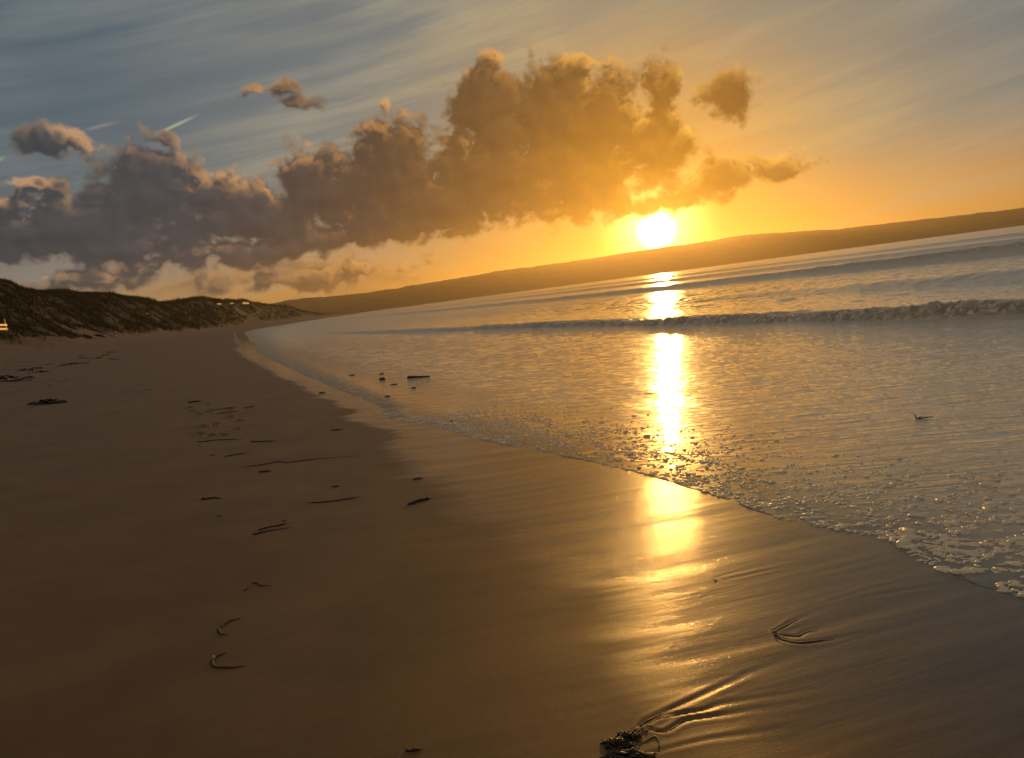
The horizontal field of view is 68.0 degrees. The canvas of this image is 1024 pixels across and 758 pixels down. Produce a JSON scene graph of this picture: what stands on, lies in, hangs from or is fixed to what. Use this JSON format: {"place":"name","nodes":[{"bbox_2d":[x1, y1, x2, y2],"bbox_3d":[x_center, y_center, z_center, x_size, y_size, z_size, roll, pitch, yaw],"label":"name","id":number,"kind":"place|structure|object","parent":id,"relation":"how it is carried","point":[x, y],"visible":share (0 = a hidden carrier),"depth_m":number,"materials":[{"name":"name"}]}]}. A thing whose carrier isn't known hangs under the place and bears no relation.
{"place":"outdoors","nodes":[
{"label":"outdoors","id":0,"kind":"place"},
{"bbox_2d":[0,282,1023,757],"bbox_3d":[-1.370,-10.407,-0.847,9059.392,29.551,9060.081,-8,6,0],"label":"beach","id":1,"kind":"structure","parent":0,"point":[492,600],"depth_m":4.00,"materials":[{"name":"beige sand"}]},
{"bbox_2d":[0,319,7,330],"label":"wooden fence","id":2,"kind":"object","parent":1,"relation":"on","point":[5,325],"visible":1,"depth_m":115.92,"materials":[{"name":"brown wood"}]},
{"bbox_2d":[8,379,34,381],"bbox_3d":[-16.730,0.067,25.777,0.828,0.084,0.561,-6,7,12],"label":"seaweed clump","id":3,"kind":"object","parent":1,"relation":"on","point":[20,380],"visible":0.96,"depth_m":25.79,"materials":[{"name":"brown plant"}]},
{"bbox_2d":[28,398,68,404],"bbox_3d":[-9.912,0.485,16.201,0.894,0.160,0.534,-8,6,0],"label":"seaweed clump","id":4,"kind":"object","parent":1,"relation":"on","point":[48,401],"visible":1,"depth_m":16.08,"materials":[{"name":"brown plant"}]},
{"bbox_2d":[61,329,78,336],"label":"grass tussock","id":5,"kind":"object","parent":1,"relation":"on","point":[69,331],"depth_m":165.05,"materials":[{"name":"plant"}]},
{"bbox_2d":[0,277,329,342],"bbox_3d":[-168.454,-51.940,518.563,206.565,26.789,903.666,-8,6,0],"label":"marram grass","id":6,"kind":"structure","parent":1,"relation":"on","point":[10,296],"depth_m":240.72,"materials":[{"name":"green plant"}]},
{"bbox_2d":[201,496,221,499],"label":"kelp strand","id":7,"kind":"object","parent":1,"relation":"on","point":[202,498],"visible":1,"depth_m":6.54},
{"bbox_2d":[198,439,231,445],"bbox_3d":[-3.890,0.817,9.881,0.392,0.076,0.650,-3,8,36],"label":"kelp strand","id":8,"kind":"object","parent":1,"relation":"on","point":[212,440],"visible":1,"depth_m":9.92},
{"bbox_2d":[210,652,245,667],"bbox_3d":[-1.266,1.246,3.336,0.200,0.022,0.109,-1,9,45],"label":"kelp strand","id":9,"kind":"object","parent":1,"relation":"on","point":[212,664],"visible":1,"depth_m":3.29},
{"bbox_2d":[207,297,248,306],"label":"building","id":10,"kind":"structure","parent":1,"relation":"on","point":[228,304],"depth_m":546.32,"materials":[{"name":"stone"}]},
{"bbox_2d":[217,618,239,634],"bbox_3d":[-1.396,1.217,3.738,0.089,0.019,0.218,-8,6,0],"label":"kelp strand","id":11,"kind":"object","parent":1,"relation":"on","point":[219,631],"visible":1,"depth_m":3.72},
{"bbox_2d":[244,582,267,590],"bbox_3d":[-1.468,1.177,4.327,0.159,0.022,0.119,-12,8,-35],"label":"kelp strand","id":12,"kind":"object","parent":1,"relation":"on","point":[249,585],"visible":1,"depth_m":4.32},
{"bbox_2d":[253,519,289,533],"bbox_3d":[-1.726,1.081,5.559,0.199,0.036,0.402,-5,7,19],"label":"kelp strand","id":13,"kind":"object","parent":1,"relation":"on","point":[255,531],"visible":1,"depth_m":5.52},
{"bbox_2d":[246,455,360,466],"bbox_3d":[-2.313,0.893,8.365,1.286,0.151,0.163,-11,7,-26],"label":"kelp strand","id":14,"kind":"object","parent":1,"relation":"on","point":[295,461],"visible":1,"depth_m":8.29},
{"bbox_2d":[307,496,360,502],"bbox_3d":[-1.488,1.019,6.392,0.460,0.056,0.057,-10,7,-24],"label":"kelp strand","id":15,"kind":"object","parent":1,"relation":"on","point":[331,500],"visible":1,"depth_m":6.36},
{"bbox_2d":[405,747,422,751],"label":"kelp strand","id":16,"kind":"object","parent":1,"relation":"on","point":[412,749],"visible":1,"depth_m":2.61},
{"bbox_2d":[407,497,430,503],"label":"kelp strand","id":17,"kind":"object","parent":1,"relation":"on","point":[417,500],"visible":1,"depth_m":6.27},
{"bbox_2d":[599,710,703,757],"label":"seaweed clump","id":18,"kind":"object","parent":1,"relation":"on","point":[619,744],"visible":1,"depth_m":2.60,"materials":[{"name":"brown plant"}]},
{"bbox_2d":[773,619,832,642],"bbox_3d":[1.296,1.154,3.456,0.214,0.022,0.241,-10,7,-18],"label":"kelp strand","id":19,"kind":"object","parent":1,"relation":"on","point":[775,634],"visible":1,"depth_m":3.43},
{"bbox_2d":[0,0,1023,303],"label":"sky","id":20,"kind":"structure","parent":0,"point":[263,151],"materials":[{"name":"blue"}]},
{"bbox_2d":[244,225,1023,599],"bbox_3d":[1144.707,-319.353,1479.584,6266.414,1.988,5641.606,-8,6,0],"label":"sea","id":21,"kind":"structure","parent":0,"point":[848,353],"depth_m":14.62,"materials":[{"name":"liquid"}]},
{"bbox_2d":[407,376,429,377],"bbox_3d":[-2.292,-0.063,18.683,0.611,0.096,0.100,-6,7,12],"label":"driftwood","id":22,"kind":"object","parent":21,"relation":"on","point":[416,376],"visible":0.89,"depth_m":18.66,"materials":[{"name":"brown wood"}]},
{"bbox_2d":[396,407,1023,596],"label":"foam","id":23,"kind":"object","parent":21,"relation":"on","point":[906,536],"visible":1,"depth_m":5.26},
{"bbox_2d":[273,208,1023,313],"bbox_3d":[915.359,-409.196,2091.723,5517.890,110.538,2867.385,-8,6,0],"label":"headland","id":24,"kind":"structure","parent":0,"point":[741,248],"depth_m":2697.94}
]}

